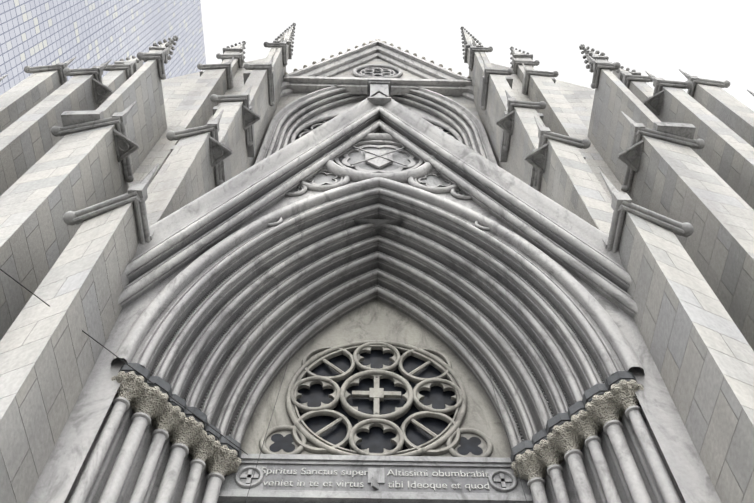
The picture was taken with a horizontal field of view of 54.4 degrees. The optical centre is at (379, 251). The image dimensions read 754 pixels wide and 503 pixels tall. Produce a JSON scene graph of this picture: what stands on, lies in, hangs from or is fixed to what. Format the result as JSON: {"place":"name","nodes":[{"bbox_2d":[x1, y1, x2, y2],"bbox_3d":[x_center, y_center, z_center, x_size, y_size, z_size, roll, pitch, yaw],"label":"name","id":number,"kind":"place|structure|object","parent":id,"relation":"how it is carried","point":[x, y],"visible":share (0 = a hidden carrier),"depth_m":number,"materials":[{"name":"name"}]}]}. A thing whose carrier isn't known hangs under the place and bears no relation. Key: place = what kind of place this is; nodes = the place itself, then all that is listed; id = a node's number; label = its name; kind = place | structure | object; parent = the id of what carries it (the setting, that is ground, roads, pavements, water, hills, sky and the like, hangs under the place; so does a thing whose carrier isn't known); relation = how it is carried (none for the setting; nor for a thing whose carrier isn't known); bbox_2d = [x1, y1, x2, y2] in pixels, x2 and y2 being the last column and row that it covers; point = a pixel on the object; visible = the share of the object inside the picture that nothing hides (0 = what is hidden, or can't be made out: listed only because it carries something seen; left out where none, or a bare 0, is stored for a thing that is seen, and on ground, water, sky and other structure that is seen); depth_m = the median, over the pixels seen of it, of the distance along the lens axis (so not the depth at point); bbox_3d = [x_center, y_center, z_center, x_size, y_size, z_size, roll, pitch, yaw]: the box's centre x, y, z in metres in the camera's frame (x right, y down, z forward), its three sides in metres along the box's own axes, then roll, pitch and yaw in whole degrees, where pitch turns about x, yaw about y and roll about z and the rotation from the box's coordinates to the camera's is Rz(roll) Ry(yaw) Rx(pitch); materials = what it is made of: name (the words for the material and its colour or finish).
{"place":"outdoors","nodes":[
{"label":"outdoors","id":0,"kind":"place"},
{"bbox_2d":[0,0,205,94],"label":"glass tower","id":1,"kind":"structure","parent":0,"point":[85,33],"depth_m":77.54,"materials":[{"name":"blue glass"}]},
{"bbox_2d":[27,181,720,502],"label":"wall","id":2,"kind":"structure","parent":0,"point":[61,469],"depth_m":8.00,"materials":[{"name":"grey stone"}]},
{"bbox_2d":[111,177,643,372],"bbox_3d":[-0.007,0.004,10.960,6.260,5.496,0.135,1,-61,-1],"label":"hood mold","id":3,"kind":"object","parent":2,"relation":"attached to","point":[188,274],"visible":0.96,"depth_m":10.64},
{"bbox_2d":[293,132,463,194],"bbox_3d":[-0.008,-1.470,13.696,3.805,4.497,0.001,1,-61,-1],"label":"porch gable recess","id":4,"kind":"object","parent":2,"relation":"in","point":[397,156],"visible":0.04,"depth_m":13.93,"materials":[{"name":"grey stone"}]},
{"bbox_2d":[261,130,496,230],"bbox_3d":[-0.007,-1.495,13.688,3.870,4.574,0.261,1,-61,-1],"label":"carved ornament","id":5,"kind":"object","parent":2,"relation":"attached to","point":[380,159],"visible":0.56,"depth_m":13.53,"materials":[{"name":"grey stone"}]},
{"bbox_2d":[287,100,464,144],"bbox_3d":[-0.078,-2.639,22.524,5.940,13.792,0.205,1,-61,-1],"label":"upper window recess","id":6,"kind":"object","parent":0,"point":[329,114],"visible":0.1,"depth_m":26.06,"materials":[{"name":"grey stone"}]},
{"bbox_2d":[295,120,456,139],"bbox_3d":[-0.080,-2.094,21.741,5.940,15.692,0.001,1,-61,-1],"label":"window tracery","id":7,"kind":"object","parent":6,"relation":"in","point":[309,128],"depth_m":25.54,"materials":[{"name":"grey stone"}]},
{"bbox_2d":[357,70,397,75],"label":"tracery openings","id":8,"kind":"object","parent":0,"point":[377,72],"visible":0.04,"depth_m":30.41,"materials":[{"name":"grey stone"}]},
{"bbox_2d":[353,219,403,233],"bbox_3d":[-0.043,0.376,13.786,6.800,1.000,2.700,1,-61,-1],"label":"keystone","id":9,"kind":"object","parent":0,"point":[378,224],"depth_m":12.75,"materials":[{"name":"grey stone"}]},
{"bbox_2d":[200,0,753,110],"label":"sky","id":10,"kind":"structure","parent":0,"point":[703,39],"materials":[{"name":"white"}]},
{"label":"ground","id":11,"kind":"structure","parent":0,"visible":0},
{"bbox_2d":[64,396,685,502],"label":"column recesses","id":12,"kind":"object","parent":11,"relation":"on","point":[624,493],"depth_m":8.14,"materials":[{"name":"grey stone"}]},
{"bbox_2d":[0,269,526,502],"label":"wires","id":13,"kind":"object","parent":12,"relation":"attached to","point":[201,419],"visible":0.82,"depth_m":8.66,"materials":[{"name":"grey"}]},
{"bbox_2d":[68,397,681,502],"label":"columns","id":14,"kind":"structure","parent":12,"relation":"attached to","point":[179,452],"depth_m":7.99,"materials":[{"name":"grey stone"}]},
{"bbox_2d":[111,371,643,480],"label":"column capitals","id":15,"kind":"object","parent":14,"relation":"on","point":[214,455],"visible":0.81,"depth_m":8.62,"materials":[{"name":"grey stone"}]},
{"bbox_2d":[118,363,636,461],"bbox_3d":[-0.026,2.198,8.954,6.760,0.159,1.852,1,-61,-1],"label":"abacus","id":16,"kind":"object","parent":15,"relation":"on","point":[558,419],"visible":0.21,"depth_m":8.77,"materials":[{"name":"grey stone"}]},
{"bbox_2d":[131,186,624,448],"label":"archivolts","id":17,"kind":"object","parent":16,"relation":"on","point":[229,300],"visible":0.96,"depth_m":10.98,"materials":[{"name":"grey stone"}]},
{"bbox_2d":[150,203,604,440],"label":"portal arch beads","id":18,"kind":"object","parent":17,"relation":"attached to","point":[256,379],"visible":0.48,"depth_m":10.34},
{"bbox_2d":[217,454,532,502],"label":"lintel","id":19,"kind":"structure","parent":12,"relation":"on","point":[504,482],"depth_m":8.90,"materials":[{"name":"grey stone"}]},
{"bbox_2d":[263,465,488,492],"bbox_3d":[-0.037,2.786,8.975,2.720,0.400,0.001,1,-61,-1],"label":"inscription panel","id":20,"kind":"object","parent":19,"relation":"attached to","point":[338,478],"depth_m":8.97,"materials":[{"name":"grey stone"}]},
{"bbox_2d":[263,480,363,487],"bbox_3d":[-0.800,2.815,8.885,1.220,0.097,0.024,1,-61,-1],"label":"inscription","id":21,"kind":"object","parent":20,"relation":"attached to","point":[310,482],"visible":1,"depth_m":8.87,"materials":[{"name":"grey stone"}]},
{"bbox_2d":[262,467,367,477],"bbox_3d":[-0.794,2.729,9.040,1.324,0.138,0.024,1,-61,-1],"label":"inscription","id":22,"kind":"object","parent":20,"relation":"attached to","point":[360,473],"visible":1,"depth_m":9.03,"materials":[{"name":"stone"}]},
{"bbox_2d":[387,469,488,477],"bbox_3d":[0.722,2.749,9.070,1.259,0.104,0.024,1,-61,-1],"label":"inscription","id":23,"kind":"object","parent":20,"relation":"attached to","point":[411,472],"visible":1,"depth_m":9.05,"materials":[{"name":"grey stone"}]},
{"bbox_2d":[388,481,488,490],"bbox_3d":[0.718,2.850,8.889,1.228,0.137,0.024,1,-61,-1],"label":"inscription","id":24,"kind":"object","parent":20,"relation":"attached to","point":[444,486],"visible":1,"depth_m":8.88,"materials":[{"name":"grey stone"}]},
{"bbox_2d":[241,299,510,457],"bbox_3d":[-0.039,1.744,11.016,3.659,3.929,0.105,1,-61,-1],"label":"tympanum","id":25,"kind":"object","parent":12,"relation":"attached to","point":[376,319],"visible":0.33,"depth_m":10.59,"materials":[{"name":"grey stone"}]},
{"bbox_2d":[259,340,492,456],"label":"tympanum rings","id":26,"kind":"object","parent":25,"relation":"attached to","point":[454,432],"visible":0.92,"depth_m":10.09,"materials":[{"name":"grey stone"}]},
{"bbox_2d":[269,350,482,454],"bbox_3d":[-0.040,1.735,11.074,3.740,4.200,0.064,1,-61,-1],"label":"rose window","id":27,"kind":"structure","parent":25,"relation":"in","point":[375,440],"depth_m":10.34,"materials":[{"name":"black glass"}]},
{"bbox_2d":[0,26,753,502],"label":"buttresses","id":28,"kind":"structure","parent":11,"relation":"on","point":[692,296],"depth_m":11.69,"materials":[{"name":"stone"}]},
{"bbox_2d":[0,23,750,236],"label":"buttress knobs","id":29,"kind":"object","parent":28,"relation":"attached to","point":[70,216],"visible":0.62,"depth_m":19.03,"materials":[{"name":"grey stone"}]},
{"bbox_2d":[0,38,753,252],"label":"buttress moldings","id":30,"kind":"structure","parent":28,"relation":"on","point":[621,204],"depth_m":14.85,"materials":[{"name":"grey stone"}]},
{"bbox_2d":[0,40,753,248],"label":"buttress caps","id":31,"kind":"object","parent":28,"relation":"attached to","point":[68,118],"depth_m":15.47,"materials":[{"name":"grey stone"}]},
{"bbox_2d":[280,40,473,101],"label":"upper gable","id":32,"kind":"structure","parent":28,"relation":"on","point":[321,74],"depth_m":29.13,"materials":[{"name":"grey stone"}]},
{"bbox_2d":[285,39,469,78],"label":"gable crockets","id":33,"kind":"object","parent":32,"relation":"on","point":[391,44],"visible":0.15,"depth_m":30.80,"materials":[{"name":"grey stone"}]},
{"bbox_2d":[273,58,480,121],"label":"wall","id":34,"kind":"structure","parent":28,"relation":"attached to","point":[284,101],"depth_m":27.61,"materials":[{"name":"stone"}]},
{"bbox_2d":[254,86,497,165],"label":"rose arch mouldings","id":35,"kind":"object","parent":34,"relation":"attached to","point":[289,119],"visible":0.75,"depth_m":25.74,"materials":[{"name":"grey stone"}]},
{"bbox_2d":[271,34,484,62],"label":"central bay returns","id":36,"kind":"object","parent":28,"relation":"attached to","point":[473,41],"visible":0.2,"depth_m":27.38,"materials":[{"name":"stone"}]},
{"bbox_2d":[118,91,637,317],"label":"gable","id":37,"kind":"structure","parent":28,"relation":"attached to","point":[568,240],"depth_m":11.89,"materials":[{"name":"grey stone"}]},
{"bbox_2d":[367,79,390,104],"bbox_3d":[-0.003,-3.648,17.075,0.560,2.105,0.560,1,-61,-1],"label":"gable finial","id":38,"kind":"object","parent":37,"relation":"on","point":[374,86],"visible":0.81,"depth_m":16.77,"materials":[{"name":"grey stone"}]}
]}

